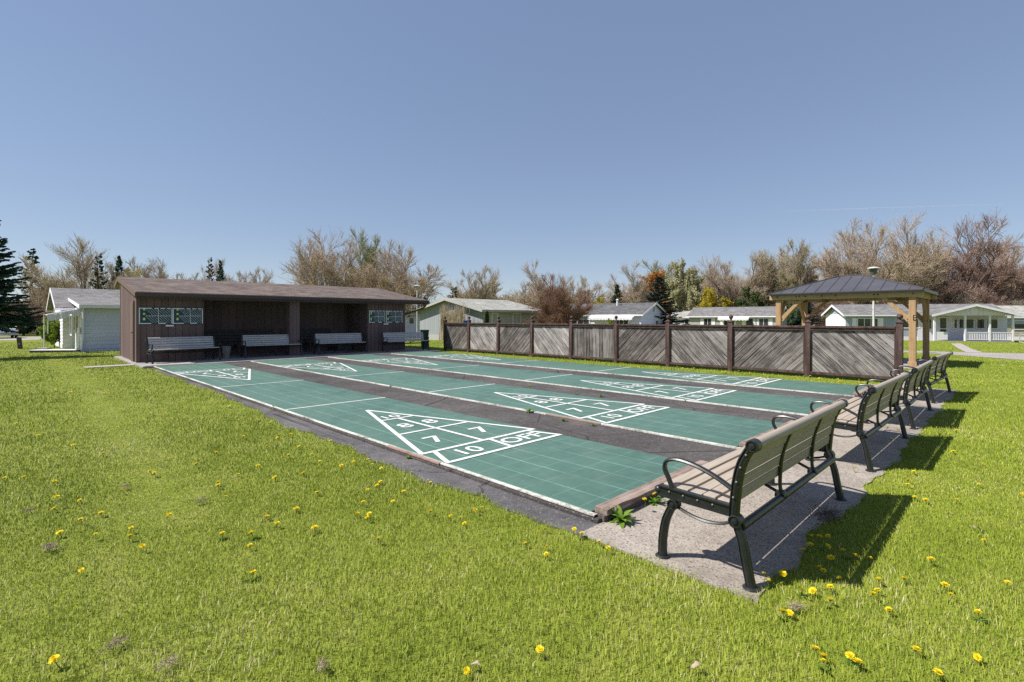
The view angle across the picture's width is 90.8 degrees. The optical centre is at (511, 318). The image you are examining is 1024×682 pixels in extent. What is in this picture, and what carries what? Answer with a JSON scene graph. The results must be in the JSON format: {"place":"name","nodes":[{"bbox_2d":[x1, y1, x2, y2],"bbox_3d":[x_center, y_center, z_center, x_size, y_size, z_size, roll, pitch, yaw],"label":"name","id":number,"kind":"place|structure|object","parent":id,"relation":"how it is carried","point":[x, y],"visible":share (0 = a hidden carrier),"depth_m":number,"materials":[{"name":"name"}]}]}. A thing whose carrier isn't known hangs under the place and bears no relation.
{"place":"outdoors","nodes":[
{"label":"outdoors","id":0,"kind":"place"},
{"bbox_2d":[0,337,41,339],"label":"street","id":1,"kind":"structure","parent":0,"point":[23,338],"depth_m":49.50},
{"bbox_2d":[149,368,596,536],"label":"side path","id":2,"kind":"structure","parent":0,"point":[550,516],"depth_m":4.77,"materials":[{"name":"concrete"}]},
{"bbox_2d":[0,321,1023,681],"bbox_3d":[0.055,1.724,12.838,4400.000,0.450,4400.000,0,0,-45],"label":"lawn","id":3,"kind":"structure","parent":0,"point":[278,595],"depth_m":2.95,"materials":[{"name":"green plant"}]},
{"bbox_2d":[0,220,46,332],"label":"spruce tree","id":4,"kind":"object","parent":3,"relation":"on","point":[11,321],"visible":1,"depth_m":20.51,"materials":[{"name":"green plant"}]},
{"bbox_2d":[0,290,49,334],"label":"budding tree","id":5,"kind":"object","parent":3,"relation":"on","point":[38,319],"visible":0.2,"depth_m":59.15,"materials":[{"name":"brown plant"}]},
{"bbox_2d":[15,306,36,335],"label":"cedar tree","id":6,"kind":"object","parent":3,"relation":"on","point":[23,331],"visible":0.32,"depth_m":57.88,"materials":[{"name":"green plant"}]},
{"bbox_2d":[15,248,45,300],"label":"spruce tree","id":7,"kind":"object","parent":3,"relation":"on","point":[35,261],"visible":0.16,"depth_m":65.80,"materials":[{"name":"green plant"}]},
{"bbox_2d":[36,311,59,346],"bbox_3d":[-28.172,0.678,30.980,1.558,2.296,1.409,0,0,-41],"label":"green shrub","id":8,"kind":"object","parent":3,"relation":"on","point":[52,336],"visible":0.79,"depth_m":30.71,"materials":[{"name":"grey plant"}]},
{"bbox_2d":[27,348,80,352],"bbox_3d":[-23.533,1.664,26.124,2.350,0.300,1.000,0,0,-7],"label":"wooden step","id":9,"kind":"object","parent":3,"relation":"on","point":[38,350],"visible":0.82,"depth_m":25.74,"materials":[{"name":"white"}]},
{"bbox_2d":[14,234,141,313],"bbox_3d":[-49.173,-3.868,57.767,12.345,12.336,12.504,0,0,39],"label":"bare tree","id":10,"kind":"object","parent":3,"relation":"on","point":[60,282],"visible":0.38,"depth_m":55.92,"materials":[{"name":"grey plant"}]},
{"bbox_2d":[43,288,119,351],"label":"house","id":11,"kind":"structure","parent":3,"relation":"on","point":[89,319],"depth_m":26.97,"materials":[{"name":"white"}]},
{"bbox_2d":[77,315,79,348],"bbox_3d":[-23.783,0.628,27.658,0.055,2.000,1.000,0,0,-45],"label":"door","id":12,"kind":"structure","parent":11,"relation":"in","point":[78,317],"depth_m":27.41,"materials":[{"name":"white paint"}]},
{"bbox_2d":[88,253,107,288],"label":"conifer","id":13,"kind":"object","parent":3,"relation":"on","point":[99,263],"visible":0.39,"depth_m":55.89,"materials":[{"name":"green plant"}]},
{"bbox_2d":[98,632,129,654],"bbox_3d":[-1.788,1.465,2.275,0.081,0.044,0.145,0,0,6],"label":"grass clipping","id":14,"kind":"object","parent":3,"relation":"on","point":[115,642],"depth_m":2.27,"materials":[{"name":"beige plant"}]},
{"bbox_2d":[110,255,124,288],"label":"conifer","id":15,"kind":"object","parent":3,"relation":"on","point":[118,267],"visible":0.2,"depth_m":59.93,"materials":[{"name":"green plant"}]},
{"bbox_2d":[124,255,192,279],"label":"bare tree","id":16,"kind":"object","parent":3,"relation":"on","point":[146,271],"visible":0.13,"depth_m":74.53,"materials":[{"name":"brown plant"}]},
{"bbox_2d":[155,653,183,671],"bbox_3d":[-1.460,1.461,2.150,0.086,0.037,0.133,0,0,9],"label":"grass clipping","id":17,"kind":"object","parent":3,"relation":"on","point":[169,662],"depth_m":2.15,"materials":[{"name":"beige plant"}]},
{"bbox_2d":[215,260,224,280],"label":"spruce tree","id":18,"kind":"object","parent":3,"relation":"on","point":[220,271],"visible":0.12,"depth_m":71.91,"materials":[{"name":"green plant"}]},
{"bbox_2d":[203,258,245,281],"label":"bare tree","id":19,"kind":"object","parent":3,"relation":"on","point":[228,278],"visible":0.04,"depth_m":80.23,"materials":[{"name":"brown plant"}]},
{"bbox_2d":[237,266,276,283],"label":"bare tree","id":20,"kind":"object","parent":3,"relation":"on","point":[254,280],"visible":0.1,"depth_m":84.24,"materials":[{"name":"grey plant"}]},
{"bbox_2d":[114,348,440,368],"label":"shelter slab","id":21,"kind":"structure","parent":3,"relation":"on","point":[233,358],"depth_m":19.17,"materials":[{"name":"concrete"}]},
{"bbox_2d":[145,336,220,363],"bbox_3d":[-10.947,1.020,16.881,0.634,0.826,2.092,0,0,37],"label":"park bench","id":22,"kind":"object","parent":21,"relation":"on","point":[151,348],"visible":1,"depth_m":16.91,"materials":[{"name":"grey wood"}]},
{"bbox_2d":[221,346,230,358],"bbox_3d":[-10.332,1.212,18.247,0.316,0.440,0.311,0,0,-45],"label":"waste bucket","id":23,"kind":"object","parent":21,"relation":"on","point":[226,351],"visible":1,"depth_m":18.15,"materials":[{"name":"grey plastic"}]},
{"bbox_2d":[204,329,275,354],"bbox_3d":[-10.953,0.930,20.090,2.900,1.004,0.595,0,0,-43],"label":"wall bench","id":24,"kind":"object","parent":21,"relation":"on","point":[250,332],"depth_m":20.20,"materials":[{"name":"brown wood"}]},
{"bbox_2d":[114,277,428,362],"bbox_3d":[-9.946,-0.100,21.991,11.145,3.065,5.888,0,0,-43],"label":"shelter","id":25,"kind":"object","parent":21,"relation":"on","point":[292,309],"visible":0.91,"depth_m":20.14,"materials":[{"name":"brown wood"}]},
{"bbox_2d":[130,301,134,360],"bbox_3d":[-12.827,0.407,17.003,0.097,2.010,0.700,0,0,-43],"label":"door","id":26,"kind":"structure","parent":25,"relation":"in","point":[132,303],"depth_m":16.81,"materials":[{"name":"metal"}]},
{"bbox_2d":[139,308,171,323],"bbox_3d":[-11.861,-0.097,16.806,0.920,0.530,0.036,0,0,-43],"label":"score board","id":27,"kind":"object","parent":25,"relation":"attached to","point":[155,315],"visible":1,"depth_m":16.80,"materials":[{"name":"green paint"}]},
{"bbox_2d":[173,308,202,323],"bbox_3d":[-11.197,-0.097,17.436,0.890,0.530,0.036,0,0,-43],"label":"score board","id":28,"kind":"object","parent":25,"relation":"attached to","point":[187,315],"visible":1,"depth_m":17.43,"materials":[{"name":"green paint"}]},
{"bbox_2d":[369,311,384,322],"bbox_3d":[-5.985,-0.097,22.381,0.780,0.530,0.036,0,0,-43],"label":"score board","id":29,"kind":"object","parent":25,"relation":"attached to","point":[376,316],"visible":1,"depth_m":22.37,"materials":[{"name":"white paint"}]},
{"bbox_2d":[386,311,401,322],"bbox_3d":[-5.365,-0.097,22.970,0.830,0.530,0.035,0,0,-44],"label":"score board","id":30,"kind":"object","parent":25,"relation":"attached to","point":[393,316],"visible":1,"depth_m":22.94,"materials":[{"name":"white paint"}]},
{"bbox_2d":[241,334,302,357],"bbox_3d":[-9.146,1.020,19.267,2.092,0.826,0.634,0,0,-42],"label":"park bench","id":31,"kind":"object","parent":21,"relation":"on","point":[277,339],"visible":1,"depth_m":19.24,"materials":[{"name":"grey wood"}]},
{"bbox_2d":[280,328,333,352],"bbox_3d":[-8.927,0.930,22.095,2.200,1.004,0.595,0,0,-43],"label":"wall bench","id":32,"kind":"object","parent":21,"relation":"on","point":[305,332],"depth_m":22.27,"materials":[{"name":"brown wood"}]},
{"bbox_2d":[313,333,367,354],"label":"park bench","id":33,"kind":"object","parent":21,"relation":"on","point":[319,339],"visible":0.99,"depth_m":21.02,"materials":[{"name":"grey wood"}]},
{"bbox_2d":[331,336,351,350],"bbox_3d":[-7.739,1.103,22.887,0.690,0.660,0.790,0,0,-44],"label":"storage box","id":34,"kind":"object","parent":21,"relation":"on","point":[343,348],"visible":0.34,"depth_m":22.58,"materials":[{"name":"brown wood"}]},
{"bbox_2d":[381,332,429,351],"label":"park bench","id":35,"kind":"object","parent":21,"relation":"on","point":[408,336],"visible":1,"depth_m":22.68,"materials":[{"name":"grey wood"}]},
{"bbox_2d":[312,656,332,677],"bbox_3d":[-0.798,1.463,2.119,0.085,0.038,0.144,0,0,-17],"label":"grass clipping","id":36,"kind":"object","parent":3,"relation":"on","point":[323,664],"depth_m":2.13,"materials":[{"name":"beige plant"}]},
{"bbox_2d":[279,226,380,287],"bbox_3d":[-19.375,-3.941,51.208,10.923,12.216,12.444,0,0,22],"label":"bare tree","id":37,"kind":"object","parent":3,"relation":"on","point":[327,272],"visible":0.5,"depth_m":50.46,"materials":[{"name":"brown plant"}]},
{"bbox_2d":[347,227,388,283],"bbox_3d":[-18.914,-4.807,66.001,6.860,14.342,6.044,0,0,25],"label":"poplar tree","id":38,"kind":"object","parent":3,"relation":"on","point":[366,257],"visible":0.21,"depth_m":64.55,"materials":[{"name":"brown plant"}]},
{"bbox_2d":[350,238,449,316],"bbox_3d":[-11.009,-3.163,50.075,10.170,10.525,10.809,0,0,21],"label":"bare tree","id":39,"kind":"object","parent":3,"relation":"on","point":[386,280],"visible":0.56,"depth_m":49.28,"materials":[{"name":"brown plant"}]},
{"bbox_2d":[405,308,419,333],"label":"garage","id":40,"kind":"structure","parent":3,"relation":"on","point":[410,323],"depth_m":50.83,"materials":[{"name":"white"}]},
{"bbox_2d":[438,303,469,340],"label":"tall reeds","id":41,"kind":"object","parent":3,"relation":"on","point":[459,316],"visible":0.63,"depth_m":37.87,"materials":[{"name":"beige plant"}]},
{"bbox_2d":[444,279,471,298],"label":"bare tree","id":42,"kind":"object","parent":3,"relation":"on","point":[450,285],"visible":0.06,"depth_m":77.44,"materials":[{"name":"brown plant"}]},
{"bbox_2d":[413,298,540,339],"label":"house","id":43,"kind":"structure","parent":3,"relation":"on","point":[506,311],"depth_m":39.87,"materials":[{"name":"grey"}]},
{"bbox_2d":[455,266,502,299],"bbox_3d":[-3.943,-2.286,61.977,5.827,8.886,6.420,0,0,21],"label":"bare tree","id":44,"kind":"object","parent":3,"relation":"on","point":[492,285],"visible":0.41,"depth_m":61.02,"materials":[{"name":"brown plant"}]},
{"bbox_2d":[153,354,852,523],"bbox_3d":[-1.532,1.599,13.023,10.097,0.280,16.345,0,0,-45],"label":"asphalt base","id":45,"kind":"object","parent":3,"relation":"on","point":[669,447],"visible":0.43,"depth_m":8.39,"materials":[{"name":"grey asphalt"}]},
{"bbox_2d":[154,363,686,516],"bbox_3d":[-4.478,1.495,10.117,1.827,0.126,16.273,0,0,-45],"label":"shuffleboard court","id":46,"kind":"object","parent":45,"relation":"on","point":[582,475],"visible":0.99,"depth_m":5.92,"materials":[{"name":"paint"}]},
{"bbox_2d":[251,358,783,448],"bbox_3d":[-2.540,1.495,12.035,1.827,0.126,16.273,0,0,-45],"label":"shuffleboard court","id":47,"kind":"object","parent":45,"relation":"on","point":[716,429],"visible":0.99,"depth_m":8.37,"materials":[{"name":"paint"}]},
{"bbox_2d":[329,354,834,415],"bbox_3d":[-0.600,1.495,13.954,1.821,0.126,16.273,0,0,-45],"label":"shuffleboard court","id":48,"kind":"object","parent":45,"relation":"on","point":[772,403],"visible":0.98,"depth_m":10.72,"materials":[{"name":"paint"}]},
{"bbox_2d":[391,351,866,396],"bbox_3d":[1.324,1.495,15.857,1.821,0.126,16.273,0,0,-45],"label":"shuffleboard court","id":49,"kind":"object","parent":45,"relation":"on","point":[808,386],"visible":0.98,"depth_m":12.88,"materials":[{"name":"tile"}]},
{"bbox_2d":[595,460,708,521],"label":"timber kerb","id":50,"kind":"structure","parent":45,"relation":"on","point":[629,500],"depth_m":4.00,"materials":[{"name":"brown wood"}]},
{"bbox_2d":[739,420,793,446],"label":"timber kerb","id":51,"kind":"structure","parent":45,"relation":"on","point":[742,444],"depth_m":6.08,"materials":[{"name":"wood"}]},
{"bbox_2d":[489,280,532,303],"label":"bare tree","id":52,"kind":"object","parent":3,"relation":"on","point":[511,298],"visible":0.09,"depth_m":73.14,"materials":[{"name":"brown plant"}]},
{"bbox_2d":[515,259,559,319],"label":"bare tree","id":53,"kind":"object","parent":3,"relation":"on","point":[533,297],"visible":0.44,"depth_m":66.53,"materials":[{"name":"brown plant"}]},
{"bbox_2d":[523,270,600,323],"bbox_3d":[3.764,-0.937,37.927,5.834,5.584,4.824,0,0,-43],"label":"crabapple tree","id":54,"kind":"object","parent":3,"relation":"on","point":[564,312],"visible":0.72,"depth_m":37.14,"materials":[{"name":"brown plant"}]},
{"bbox_2d":[561,275,587,303],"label":"bare tree","id":55,"kind":"object","parent":3,"relation":"on","point":[582,280],"visible":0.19,"depth_m":75.70,"materials":[{"name":"brown plant"}]},
{"bbox_2d":[571,281,609,303],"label":"bare tree","id":56,"kind":"object","parent":3,"relation":"on","point":[599,289],"visible":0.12,"depth_m":76.88,"materials":[{"name":"brown plant"}]},
{"bbox_2d":[610,284,623,302],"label":"fir tree","id":57,"kind":"object","parent":3,"relation":"on","point":[617,295],"visible":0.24,"depth_m":63.84,"materials":[{"name":"green plant"}]},
{"bbox_2d":[570,299,667,323],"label":"house","id":58,"kind":"structure","parent":3,"relation":"on","point":[636,313],"depth_m":47.11,"materials":[{"name":"white"}]},
{"bbox_2d":[603,261,651,302],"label":"bare tree","id":59,"kind":"object","parent":3,"relation":"on","point":[639,295],"visible":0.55,"depth_m":70.20,"materials":[{"name":"brown plant"}]},
{"bbox_2d":[627,268,672,320],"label":"orange tree","id":60,"kind":"object","parent":3,"relation":"on","point":[653,276],"visible":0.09,"depth_m":75.61,"materials":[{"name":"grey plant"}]},
{"bbox_2d":[636,259,673,291],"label":"poplar tree","id":61,"kind":"object","parent":3,"relation":"on","point":[669,275],"visible":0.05,"depth_m":83.94,"materials":[{"name":"brown plant"}]},
{"bbox_2d":[642,277,689,324],"bbox_3d":[14.508,-1.101,50.096,6.019,6.176,6.152,0,0,15],"label":"blue spruce","id":62,"kind":"object","parent":3,"relation":"on","point":[658,286],"visible":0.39,"depth_m":49.58,"materials":[{"name":"green plant"}]},
{"bbox_2d":[443,314,904,378],"bbox_3d":[2.892,0.813,17.716,0.196,1.853,17.319,0,0,-45],"label":"fence","id":63,"kind":"object","parent":3,"relation":"on","point":[809,349],"visible":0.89,"depth_m":14.75,"materials":[{"name":"brown paint"}]},
{"bbox_2d":[671,311,689,324],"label":"house","id":64,"kind":"structure","parent":3,"relation":"on","point":[683,314],"depth_m":65.75,"materials":[{"name":"white"}]},
{"bbox_2d":[665,258,717,314],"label":"leafy tree","id":65,"kind":"object","parent":3,"relation":"on","point":[685,293],"visible":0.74,"depth_m":70.27,"materials":[{"name":"green plant"}]},
{"bbox_2d":[690,252,723,288],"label":"bare tree","id":66,"kind":"object","parent":3,"relation":"on","point":[712,270],"visible":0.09,"depth_m":82.21,"materials":[{"name":"grey plant"}]},
{"bbox_2d":[697,286,733,306],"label":"yellow tree","id":67,"kind":"object","parent":3,"relation":"on","point":[711,300],"visible":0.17,"depth_m":67.02,"materials":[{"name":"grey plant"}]},
{"bbox_2d":[694,259,738,304],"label":"bare tree","id":68,"kind":"object","parent":3,"relation":"on","point":[727,271],"visible":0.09,"depth_m":79.66,"materials":[{"name":"brown plant"}]},
{"bbox_2d":[686,306,789,324],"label":"house","id":69,"kind":"structure","parent":3,"relation":"on","point":[741,315],"depth_m":57.31,"materials":[{"name":"white"}]},
{"bbox_2d":[700,318,714,324],"bbox_3d":[22.547,0.366,58.182,1.640,0.870,0.051,0,0,35],"label":"window","id":70,"kind":"structure","parent":69,"relation":"in","point":[703,321],"depth_m":58.17,"materials":[{"name":"white paint"}]},
{"bbox_2d":[755,318,772,324],"bbox_3d":[27.329,0.366,54.792,1.740,0.870,0.051,0,0,35],"label":"window","id":71,"kind":"structure","parent":69,"relation":"in","point":[758,321],"depth_m":54.77,"materials":[{"name":"white glass"}]},
{"bbox_2d":[699,251,778,306],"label":"bare tree","id":72,"kind":"object","parent":3,"relation":"on","point":[732,295],"visible":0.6,"depth_m":74.78,"materials":[{"name":"brown plant"}]},
{"bbox_2d":[736,285,771,306],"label":"green tree","id":73,"kind":"object","parent":3,"relation":"on","point":[755,300],"visible":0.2,"depth_m":71.07,"materials":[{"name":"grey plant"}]},
{"bbox_2d":[735,256,775,305],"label":"bare tree","id":74,"kind":"object","parent":3,"relation":"on","point":[742,282],"visible":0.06,"depth_m":80.42,"materials":[{"name":"grey plant"}]},
{"bbox_2d":[579,387,955,602],"bbox_3d":[4.880,1.562,6.976,11.185,0.152,1.262,0,0,-45],"label":"bench pad","id":75,"kind":"object","parent":3,"relation":"on","point":[707,553],"visible":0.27,"depth_m":3.68,"materials":[{"name":"concrete"}]},
{"bbox_2d":[608,504,635,528],"bbox_3d":[0.795,1.445,3.709,0.241,0.112,0.242,0,0,-45],"label":"weed tuft","id":76,"kind":"object","parent":75,"relation":"on","point":[621,515],"visible":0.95,"depth_m":3.69,"materials":[{"name":"green plant"}]},
{"bbox_2d":[655,399,848,592],"bbox_3d":[1.824,1.073,3.657,2.042,0.826,0.634,0,0,-45],"label":"park bench","id":77,"kind":"object","parent":75,"relation":"on","point":[725,484],"visible":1,"depth_m":3.13,"materials":[{"name":"wood"}]},
{"bbox_2d":[806,502,843,524],"bbox_3d":[2.355,1.462,3.805,0.542,0.049,0.258,0,0,-45],"label":"dead grass tuft","id":78,"kind":"object","parent":75,"relation":"on","point":[825,513],"visible":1,"depth_m":3.80,"materials":[{"name":"plant"}]},
{"bbox_2d":[805,372,910,471],"bbox_3d":[4.013,1.073,5.795,2.042,0.826,0.634,0,0,-44],"label":"park bench","id":79,"kind":"object","parent":75,"relation":"on","point":[855,414],"visible":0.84,"depth_m":5.33,"materials":[{"name":"wood"}]},
{"bbox_2d":[862,359,933,429],"bbox_3d":[5.918,1.073,7.693,0.634,0.826,2.042,0,0,45],"label":"park bench","id":80,"kind":"object","parent":75,"relation":"on","point":[915,379],"visible":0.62,"depth_m":7.21,"materials":[{"name":"black metal"}]},
{"bbox_2d":[893,351,952,403],"bbox_3d":[7.966,1.073,9.747,2.042,0.826,0.634,0,0,-43],"label":"park bench","id":81,"kind":"object","parent":75,"relation":"on","point":[939,365],"visible":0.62,"depth_m":9.38,"materials":[{"name":"black metal"}]},
{"bbox_2d":[748,245,792,306],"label":"bare tree","id":82,"kind":"object","parent":3,"relation":"on","point":[772,268],"visible":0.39,"depth_m":76.87,"materials":[{"name":"brown plant"}]},
{"bbox_2d":[782,301,801,325],"bbox_3d":[34.166,-0.176,62.027,4.101,4.536,3.708,0,0,-14],"label":"green shrub","id":83,"kind":"object","parent":3,"relation":"on","point":[788,306],"visible":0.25,"depth_m":61.34,"materials":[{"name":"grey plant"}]},
{"bbox_2d":[780,597,809,611],"bbox_3d":[1.434,1.458,2.554,0.116,0.048,0.149,0,0,43],"label":"grass clipping","id":84,"kind":"object","parent":3,"relation":"on","point":[797,605],"depth_m":2.56,"materials":[{"name":"beige plant"}]},
{"bbox_2d":[773,237,824,310],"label":"bare tree","id":85,"kind":"object","parent":3,"relation":"on","point":[796,276],"visible":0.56,"depth_m":72.66,"materials":[{"name":"grey plant"}]},
{"bbox_2d":[788,302,822,325],"bbox_3d":[35.110,-0.313,59.957,4.552,4.790,4.128,0,0,-3],"label":"fir tree","id":86,"kind":"object","parent":3,"relation":"on","point":[810,305],"visible":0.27,"depth_m":59.71,"materials":[{"name":"green plant"}]},
{"bbox_2d":[810,301,850,325],"bbox_3d":[39.230,-0.764,62.041,6.184,5.776,7.478,0,0,-26],"label":"brush","id":87,"kind":"object","parent":3,"relation":"on","point":[818,314],"visible":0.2,"depth_m":62.13,"materials":[{"name":"brown plant"}]},
{"bbox_2d":[840,651,860,667],"bbox_3d":[1.467,1.484,2.184,0.086,0.081,0.074,0,0,5],"label":"dandelion","id":88,"kind":"object","parent":3,"relation":"on","point":[850,655],"visible":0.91,"depth_m":2.19,"materials":[{"name":"yellow plant"}]},
{"bbox_2d":[867,267,879,325],"bbox_3d":[17.197,-0.345,24.000,0.540,4.248,0.540,0,0,-45],"label":"street lamp","id":89,"kind":"object","parent":3,"relation":"on","point":[873,271],"visible":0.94,"depth_m":23.96,"materials":[{"name":"white metal"}]},
{"bbox_2d":[807,216,941,304],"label":"bare tree","id":90,"kind":"object","parent":3,"relation":"on","point":[863,265],"visible":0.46,"depth_m":65.10,"materials":[{"name":"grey plant"}]},
{"bbox_2d":[903,359,926,368],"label":"gazebo slab","id":91,"kind":"structure","parent":3,"relation":"on","point":[905,361],"depth_m":16.93,"materials":[{"name":"concrete"}]},
{"bbox_2d":[769,274,938,366],"bbox_3d":[11.994,-0.043,17.797,3.578,3.020,4.383,0,0,-45],"label":"gazebo","id":92,"kind":"object","parent":91,"relation":"on","point":[857,287],"visible":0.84,"depth_m":17.10,"materials":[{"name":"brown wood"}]},
{"bbox_2d":[821,304,1023,342],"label":"house","id":93,"kind":"structure","parent":3,"relation":"on","point":[968,322],"depth_m":42.08,"materials":[{"name":"white"}]},
{"bbox_2d":[852,318,882,325],"bbox_3d":[30.714,0.367,43.574,2.360,0.890,0.051,0,0,13],"label":"window","id":94,"kind":"structure","parent":93,"relation":"in","point":[855,321],"depth_m":43.59,"materials":[{"name":"glass"}]},
{"bbox_2d":[939,317,946,331],"bbox_3d":[36.097,0.777,42.258,0.600,1.870,0.050,0,0,13],"label":"window","id":95,"kind":"structure","parent":93,"relation":"in","point":[942,320],"depth_m":42.25,"materials":[{"name":"white paint"}]},
{"bbox_2d":[958,319,974,328],"bbox_3d":[37.698,0.412,41.874,1.140,0.860,0.051,0,0,13],"label":"window","id":96,"kind":"structure","parent":93,"relation":"in","point":[970,323],"depth_m":41.86,"materials":[{"name":"glass"}]},
{"bbox_2d":[986,319,998,328],"bbox_3d":[39.450,0.412,41.460,0.840,0.860,0.051,0,0,13],"label":"window","id":97,"kind":"structure","parent":93,"relation":"in","point":[994,322],"depth_m":41.43,"materials":[{"name":"glass"}]},
{"bbox_2d":[871,210,983,303],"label":"bare tree","id":98,"kind":"object","parent":3,"relation":"on","point":[936,259],"visible":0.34,"depth_m":67.31,"materials":[{"name":"brown plant"}]},
{"bbox_2d":[930,290,985,303],"bbox_3d":[58.685,-0.838,66.037,7.961,5.934,6.583,0,0,17],"label":"brush","id":99,"kind":"object","parent":3,"relation":"on","point":[967,300],"visible":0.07,"depth_m":64.93,"materials":[{"name":"brown plant"}]},
{"bbox_2d":[901,207,1023,305],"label":"bare tree","id":100,"kind":"object","parent":3,"relation":"on","point":[998,279],"visible":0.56,"depth_m":67.12,"materials":[{"name":"brown plant"}]},
{"bbox_2d":[950,343,983,352],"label":"footpath","id":101,"kind":"structure","parent":3,"relation":"on","point":[961,346],"depth_m":29.38,"materials":[{"name":"concrete"}]},
{"bbox_2d":[975,294,1010,305],"bbox_3d":[60.293,-0.540,64.025,7.720,5.298,6.384,0,0,24],"label":"brush","id":102,"kind":"object","parent":3,"relation":"on","point":[995,298],"depth_m":62.78,"materials":[{"name":"brown plant"}]},
{"bbox_2d":[968,233,1023,305],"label":"bare tree","id":103,"kind":"object","parent":3,"relation":"on","point":[1015,253],"visible":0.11,"depth_m":73.21,"materials":[{"name":"brown plant"}]},
{"bbox_2d":[998,305,1023,339],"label":"house","id":104,"kind":"structure","parent":3,"relation":"on","point":[1018,325],"depth_m":46.06,"materials":[{"name":"beige"}]},
{"bbox_2d":[1002,243,1023,302],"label":"bare tree","id":105,"kind":"object","parent":3,"relation":"on","point":[1016,283],"visible":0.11,"depth_m":71.21,"materials":[{"name":"brown plant"}]},
{"bbox_2d":[0,0,1023,306],"label":"sky","id":106,"kind":"structure","parent":0,"point":[586,138],"materials":[{"name":"blue"}]},
{"bbox_2d":[903,350,1023,359],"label":"road","id":107,"kind":"structure","parent":0,"point":[1019,356],"depth_m":23.23,"materials":[{"name":"grey asphalt"}]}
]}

